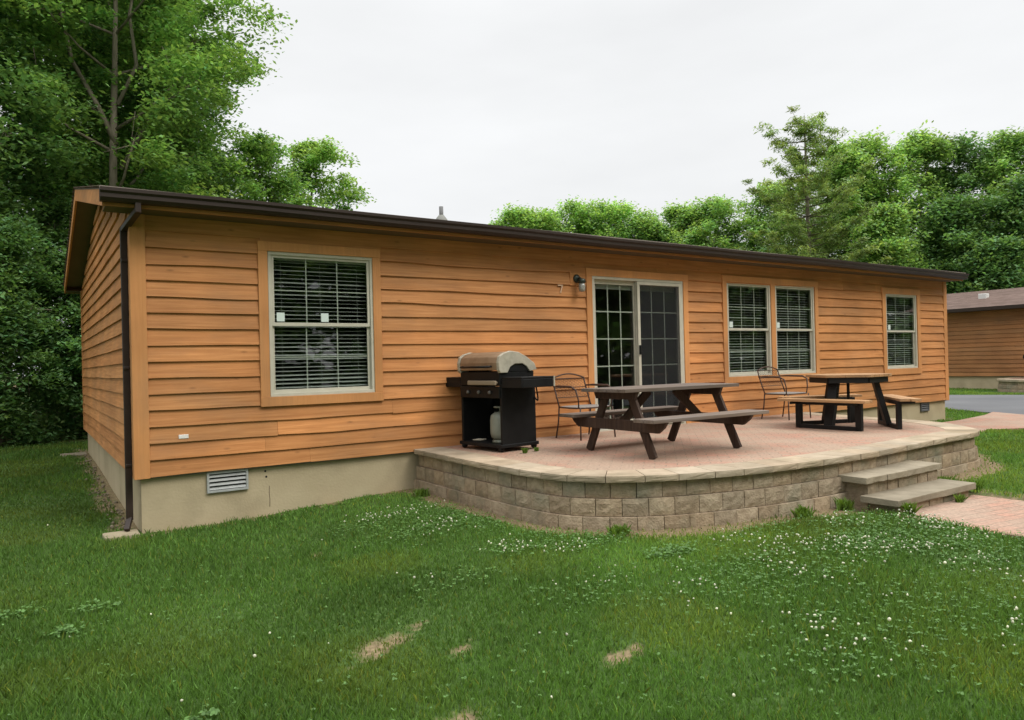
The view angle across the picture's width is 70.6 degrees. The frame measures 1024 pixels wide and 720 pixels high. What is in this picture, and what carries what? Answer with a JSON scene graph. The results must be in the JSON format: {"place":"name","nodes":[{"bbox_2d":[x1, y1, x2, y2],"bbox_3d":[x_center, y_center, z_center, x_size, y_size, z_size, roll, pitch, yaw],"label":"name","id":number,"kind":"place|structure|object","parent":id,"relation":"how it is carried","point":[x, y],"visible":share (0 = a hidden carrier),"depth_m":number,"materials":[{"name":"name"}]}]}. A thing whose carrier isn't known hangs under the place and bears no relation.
{"place":"outdoors","nodes":[
{"label":"outdoors","id":0,"kind":"place"},
{"bbox_2d":[80,455,125,528],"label":"gravel","id":1,"kind":"structure","parent":0,"point":[120,512],"depth_m":9.04,"materials":[{"name":"gravel"}]},
{"bbox_2d":[0,378,1023,719],"bbox_3d":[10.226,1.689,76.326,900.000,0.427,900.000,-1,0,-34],"label":"ground","id":2,"kind":"structure","parent":0,"point":[374,646],"depth_m":4.42,"materials":[{"name":"green plant"}]},
{"bbox_2d":[0,270,41,415],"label":"bush","id":3,"kind":"object","parent":2,"relation":"on","point":[15,344],"visible":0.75,"depth_m":14.26,"materials":[{"name":"green plant"}]},
{"bbox_2d":[0,84,50,383],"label":"back tree","id":4,"kind":"object","parent":2,"relation":"on","point":[19,200],"visible":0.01,"depth_m":24.20,"materials":[{"name":"green plant"}]},
{"bbox_2d":[0,208,81,445],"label":"bush","id":5,"kind":"object","parent":2,"relation":"on","point":[15,245],"visible":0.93,"depth_m":14.75,"materials":[{"name":"green plant"}]},
{"bbox_2d":[3,189,79,435],"bbox_3d":[-10.993,-1.054,17.518,4.137,6.104,4.061,-1,0,-34],"label":"bush","id":6,"kind":"object","parent":2,"relation":"on","point":[62,208],"visible":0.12,"depth_m":17.18,"materials":[{"name":"green plant"}]},
{"bbox_2d":[0,239,87,441],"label":"bush","id":7,"kind":"object","parent":2,"relation":"on","point":[71,414],"visible":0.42,"depth_m":15.59,"materials":[{"name":"green plant"}]},
{"bbox_2d":[0,0,131,308],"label":"dark tree","id":8,"kind":"object","parent":2,"relation":"on","point":[31,102],"visible":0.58,"depth_m":15.99,"materials":[{"name":"green plant"}]},
{"bbox_2d":[60,452,86,456],"bbox_3d":[-7.889,1.780,13.012,0.400,0.185,0.400,-1,0,-34],"label":"concrete pad","id":9,"kind":"object","parent":2,"relation":"on","point":[78,454],"visible":0.35,"depth_m":12.94,"materials":[{"name":"grey concrete"}]},
{"bbox_2d":[0,0,200,427],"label":"dark tree","id":10,"kind":"object","parent":2,"relation":"on","point":[122,114],"visible":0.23,"depth_m":18.92,"materials":[{"name":"green plant"}]},
{"bbox_2d":[9,0,195,200],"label":"tall tree","id":11,"kind":"object","parent":2,"relation":"on","point":[126,10],"depth_m":22.64,"materials":[{"name":"green plant"}]},
{"bbox_2d":[102,529,139,540],"bbox_3d":[-3.739,1.721,6.921,0.300,0.125,0.260,-1,0,-34],"label":"splash block","id":12,"kind":"object","parent":2,"relation":"on","point":[119,534],"depth_m":6.88,"materials":[{"name":"concrete"}]},
{"bbox_2d":[0,2,263,323],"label":"back tree","id":13,"kind":"object","parent":2,"relation":"on","point":[101,135],"depth_m":25.34,"materials":[{"name":"green plant"}]},
{"bbox_2d":[0,0,297,203],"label":"maple tree","id":14,"kind":"object","parent":2,"relation":"on","point":[175,64],"visible":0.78,"depth_m":17.92,"materials":[{"name":"green plant"}]},
{"bbox_2d":[55,0,260,221],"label":"leafy tree","id":15,"kind":"object","parent":2,"relation":"on","point":[199,137],"visible":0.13,"depth_m":20.17,"materials":[{"name":"green plant"}]},
{"bbox_2d":[121,31,259,199],"bbox_3d":[-13.379,-5.842,28.937,7.012,15.607,6.740,-1,0,-7],"label":"back tree","id":16,"kind":"object","parent":2,"relation":"on","point":[216,113],"visible":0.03,"depth_m":29.28,"materials":[{"name":"green plant"}]},
{"bbox_2d":[211,125,315,203],"bbox_3d":[-7.411,-2.712,21.994,4.482,8.962,3.980,-1,0,-34],"label":"tree","id":17,"kind":"object","parent":2,"relation":"on","point":[265,156],"visible":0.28,"depth_m":21.65,"materials":[{"name":"green plant"}]},
{"bbox_2d":[266,135,376,210],"bbox_3d":[-7.027,-3.134,25.682,5.454,9.838,5.323,-1,0,-21],"label":"tree","id":18,"kind":"object","parent":2,"relation":"on","point":[311,155],"visible":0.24,"depth_m":25.64,"materials":[{"name":"green plant"}]},
{"bbox_2d":[413,487,429,497],"bbox_3d":[-1.016,1.470,8.049,0.210,0.104,0.169,-1,0,-34],"label":"weed tuft","id":19,"kind":"object","parent":2,"relation":"on","point":[423,492],"visible":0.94,"depth_m":8.02,"materials":[{"name":"green plant"}]},
{"bbox_2d":[0,438,1023,719],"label":"clover","id":20,"kind":"object","parent":2,"relation":"on","point":[216,710],"depth_m":4.99,"materials":[{"name":"plant"}]},
{"bbox_2d":[63,185,968,533],"bbox_3d":[0.663,-0.288,14.497,16.105,4.513,8.655,-1,0,-34],"label":"cabin","id":21,"kind":"object","parent":2,"relation":"on","point":[245,359],"visible":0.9,"depth_m":8.78,"materials":[{"name":"brown wood"}]},
{"bbox_2d":[257,241,383,406],"bbox_3d":[-2.122,-0.392,8.049,1.385,1.750,0.162,-1,0,-34],"label":"window","id":22,"kind":"structure","parent":21,"relation":"in","point":[268,251],"depth_m":8.01,"materials":[{"name":"plastic"}]},
{"bbox_2d":[585,268,690,432],"bbox_3d":[1.862,-0.140,10.707,2.035,2.325,0.225,-1,0,-34],"label":"sliding door","id":23,"kind":"structure","parent":21,"relation":"in","point":[634,281],"depth_m":10.65,"materials":[{"name":"plastic"}]},
{"bbox_2d":[721,275,819,382],"bbox_3d":[4.440,-0.518,12.431,2.580,1.750,0.162,-1,0,-34],"label":"window","id":24,"kind":"structure","parent":21,"relation":"in","point":[770,309],"depth_m":12.23,"materials":[{"name":"plastic"}]},
{"bbox_2d":[775,286,815,374],"bbox_3d":[4.951,-0.532,12.782,1.120,1.555,0.145,-1,0,-34],"label":"window","id":25,"kind":"structure","parent":21,"relation":"in","point":[812,369],"depth_m":12.86,"materials":[{"name":"plastic"}]},
{"bbox_2d":[881,287,921,374],"bbox_3d":[7.879,-0.577,14.727,1.430,1.740,0.162,-1,0,-34],"label":"window","id":26,"kind":"structure","parent":21,"relation":"in","point":[887,293],"depth_m":14.78,"materials":[{"name":"plastic"}]},
{"bbox_2d":[489,200,555,229],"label":"tree","id":27,"kind":"object","parent":2,"relation":"on","point":[517,217],"visible":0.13,"depth_m":47.28,"materials":[{"name":"green plant"}]},
{"bbox_2d":[525,206,569,231],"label":"tree","id":28,"kind":"object","parent":2,"relation":"on","point":[554,224],"visible":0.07,"depth_m":47.84,"materials":[{"name":"green plant"}]},
{"bbox_2d":[552,194,634,238],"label":"tree","id":29,"kind":"object","parent":2,"relation":"on","point":[583,216],"visible":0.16,"depth_m":48.02,"materials":[{"name":"green plant"}]},
{"bbox_2d":[575,196,654,239],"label":"tree","id":30,"kind":"object","parent":2,"relation":"on","point":[625,210],"visible":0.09,"depth_m":47.98,"materials":[{"name":"green plant"}]},
{"bbox_2d":[605,523,631,535],"bbox_3d":[0.894,1.409,6.030,0.265,0.095,0.169,-1,0,-20],"label":"weed tuft","id":31,"kind":"object","parent":2,"relation":"on","point":[616,529],"visible":0.81,"depth_m":6.00,"materials":[{"name":"green plant"}]},
{"bbox_2d":[612,208,673,241],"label":"tree","id":32,"kind":"object","parent":2,"relation":"on","point":[645,225],"visible":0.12,"depth_m":46.90,"materials":[{"name":"green plant"}]},
{"bbox_2d":[647,198,722,246],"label":"tree","id":33,"kind":"object","parent":2,"relation":"on","point":[671,213],"visible":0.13,"depth_m":46.52,"materials":[{"name":"green plant"}]},
{"bbox_2d":[414,412,981,531],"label":"patio","id":34,"kind":"structure","parent":2,"relation":"on","point":[699,474],"depth_m":7.05,"materials":[{"name":"stone"}]},
{"bbox_2d":[446,351,554,451],"bbox_3d":[-0.192,0.468,8.480,0.637,1.131,1.456,-1,0,-41],"label":"gas grill","id":35,"kind":"object","parent":34,"relation":"on","point":[510,384],"visible":0.91,"depth_m":8.27,"materials":[{"name":"black metal"}]},
{"bbox_2d":[490,406,500,442],"bbox_3d":[-0.127,0.736,8.306,0.250,0.414,0.250,-1,0,-34],"label":"propane tank","id":36,"kind":"object","parent":35,"relation":"on","point":[495,428],"visible":0.58,"depth_m":8.21,"materials":[{"name":"metal"}]},
{"bbox_2d":[521,447,529,452],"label":"weed tuft","id":37,"kind":"object","parent":34,"relation":"on","point":[525,450],"visible":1,"depth_m":7.94,"materials":[{"name":"green plant"}]},
{"bbox_2d":[553,373,615,440],"bbox_3d":[0.926,0.591,9.478,0.660,0.842,0.595,-1,0,-36],"label":"garden chair","id":38,"kind":"object","parent":34,"relation":"on","point":[590,406],"visible":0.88,"depth_m":9.47,"materials":[{"name":"brown metal"}]},
{"bbox_2d":[559,383,768,459],"bbox_3d":[1.669,0.645,8.015,1.746,0.720,1.484,-1,0,-34],"label":"picnic table","id":39,"kind":"object","parent":34,"relation":"on","point":[662,420],"visible":0.94,"depth_m":7.85,"materials":[{"name":"brown wood"}]},
{"bbox_2d":[757,366,810,419],"bbox_3d":[4.360,0.516,11.627,0.660,0.842,0.595,-1,0,-36],"label":"garden chair","id":40,"kind":"object","parent":34,"relation":"on","point":[784,393],"visible":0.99,"depth_m":11.61,"materials":[{"name":"brown metal"}]},
{"bbox_2d":[777,373,921,430],"bbox_3d":[4.776,0.559,10.095,1.693,0.731,1.892,-1,0,-36],"label":"picnic table","id":41,"kind":"object","parent":34,"relation":"on","point":[831,399],"visible":1,"depth_m":9.79,"materials":[{"name":"orange wood"}]},
{"bbox_2d":[669,193,757,250],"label":"tree","id":42,"kind":"object","parent":2,"relation":"on","point":[717,212],"visible":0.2,"depth_m":45.22,"materials":[{"name":"green plant"}]},
{"bbox_2d":[757,240,796,254],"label":"tree","id":43,"kind":"object","parent":2,"relation":"on","point":[762,249],"depth_m":40.91,"materials":[{"name":"green plant"}]},
{"bbox_2d":[729,177,831,255],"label":"tree","id":44,"kind":"object","parent":2,"relation":"on","point":[756,219],"visible":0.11,"depth_m":45.29,"materials":[{"name":"green plant"}]},
{"bbox_2d":[790,504,815,518],"bbox_3d":[2.611,1.359,6.484,0.274,0.114,0.189,-1,0,-34],"label":"weed tuft","id":45,"kind":"object","parent":2,"relation":"on","point":[804,511],"visible":0.88,"depth_m":6.46,"materials":[{"name":"green plant"}]},
{"bbox_2d":[734,105,893,264],"bbox_3d":[14.939,-5.821,37.779,9.914,14.248,9.348,-1,0,-14],"label":"pine tree","id":46,"kind":"object","parent":2,"relation":"on","point":[802,232],"visible":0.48,"depth_m":36.54,"materials":[{"name":"green plant"}]},
{"bbox_2d":[832,496,854,510],"bbox_3d":[3.150,1.363,6.861,0.202,0.124,0.241,-2,0,21],"label":"weed tuft","id":47,"kind":"object","parent":2,"relation":"on","point":[845,504],"visible":0.9,"depth_m":6.83,"materials":[{"name":"green plant"}]},
{"bbox_2d":[796,138,894,258],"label":"tree","id":48,"kind":"object","parent":2,"relation":"on","point":[852,162],"visible":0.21,"depth_m":41.82,"materials":[{"name":"green plant"}]},
{"bbox_2d":[821,125,931,258],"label":"tree","id":49,"kind":"object","parent":2,"relation":"on","point":[877,148],"visible":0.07,"depth_m":42.55,"materials":[{"name":"green plant"}]},
{"bbox_2d":[842,198,937,268],"bbox_3d":[19.885,-3.583,39.122,6.242,10.182,6.121,-1,0,-34],"label":"tree","id":50,"kind":"object","parent":2,"relation":"on","point":[885,227],"visible":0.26,"depth_m":38.22,"materials":[{"name":"green plant"}]},
{"bbox_2d":[837,460,975,515],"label":"patio steps","id":51,"kind":"structure","parent":2,"relation":"on","point":[893,487],"depth_m":7.08,"materials":[{"name":"stone"}]},
{"bbox_2d":[865,120,996,266],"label":"tree","id":52,"kind":"object","parent":2,"relation":"on","point":[930,151],"visible":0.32,"depth_m":42.17,"materials":[{"name":"green plant"}]},
{"bbox_2d":[937,475,957,480],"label":"weed tuft","id":53,"kind":"object","parent":2,"relation":"on","point":[943,477],"visible":0.14,"depth_m":7.81,"materials":[{"name":"green plant"}]},
{"bbox_2d":[904,128,1001,253],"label":"tree","id":54,"kind":"object","parent":2,"relation":"on","point":[964,149],"visible":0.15,"depth_m":42.60,"materials":[{"name":"green plant"}]},
{"bbox_2d":[911,188,1003,291],"bbox_3d":[23.663,-3.952,39.973,6.723,10.519,7.393,-1,0,-34],"label":"tree","id":55,"kind":"object","parent":2,"relation":"on","point":[947,221],"visible":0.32,"depth_m":38.61,"materials":[{"name":"green plant"}]},
{"bbox_2d":[960,478,986,490],"bbox_3d":[4.889,1.319,7.675,0.289,0.114,0.215,-1,0,-34],"label":"weed tuft","id":56,"kind":"object","parent":2,"relation":"on","point":[979,484],"visible":0.48,"depth_m":7.62,"materials":[{"name":"green plant"}]},
{"bbox_2d":[943,412,1023,430],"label":"walkway","id":57,"kind":"structure","parent":2,"relation":"on","point":[997,420],"depth_m":14.35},
{"bbox_2d":[946,230,1023,293],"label":"tree","id":58,"kind":"object","parent":2,"relation":"on","point":[997,263],"visible":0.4,"depth_m":35.63,"materials":[{"name":"green plant"}]},
{"bbox_2d":[947,287,1023,388],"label":"cabin","id":59,"kind":"object","parent":2,"relation":"on","point":[985,329],"visible":0.63,"depth_m":28.18,"materials":[{"name":"brown wood"}]},
{"bbox_2d":[952,124,1023,238],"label":"tree","id":60,"kind":"object","parent":2,"relation":"on","point":[1009,147],"visible":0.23,"depth_m":41.33,"materials":[{"name":"green plant"}]},
{"bbox_2d":[981,169,1023,268],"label":"tree","id":61,"kind":"object","parent":2,"relation":"on","point":[1009,212],"visible":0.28,"depth_m":37.82,"materials":[{"name":"green plant"}]},
{"bbox_2d":[996,377,1023,392],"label":"patio","id":62,"kind":"structure","parent":2,"relation":"on","point":[1014,384],"depth_m":25.32,"materials":[{"name":"stone"}]},
{"bbox_2d":[1005,533,1023,539],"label":"path edging","id":63,"kind":"object","parent":2,"relation":"on","point":[1014,535],"visible":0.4,"depth_m":5.71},
{"bbox_2d":[0,0,1023,375],"label":"sky","id":64,"kind":"structure","parent":0,"point":[472,109],"materials":[{"name":"white"}]},
{"bbox_2d":[899,495,1023,535],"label":"path","id":65,"kind":"structure","parent":0,"point":[1001,514],"depth_m":6.64,"materials":[{"name":"pink brick"}]},
{"bbox_2d":[899,502,922,515],"bbox_3d":[3.632,1.350,6.585,0.196,0.142,0.235,-1,0,-14],"label":"weed tuft","id":66,"kind":"object","parent":65,"relation":"on","point":[906,507],"visible":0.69,"depth_m":6.55,"materials":[{"name":"green plant"}]},
{"bbox_2d":[953,492,968,502],"bbox_3d":[4.403,1.358,7.144,0.174,0.093,0.136,-1,0,-8],"label":"weed tuft","id":67,"kind":"object","parent":65,"relation":"on","point":[960,498],"visible":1,"depth_m":7.11,"materials":[{"name":"green plant"}]},
{"bbox_2d":[945,395,1023,413],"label":"road","id":68,"kind":"structure","parent":0,"point":[1013,404],"depth_m":19.73,"materials":[{"name":"grey asphalt"}]}
]}

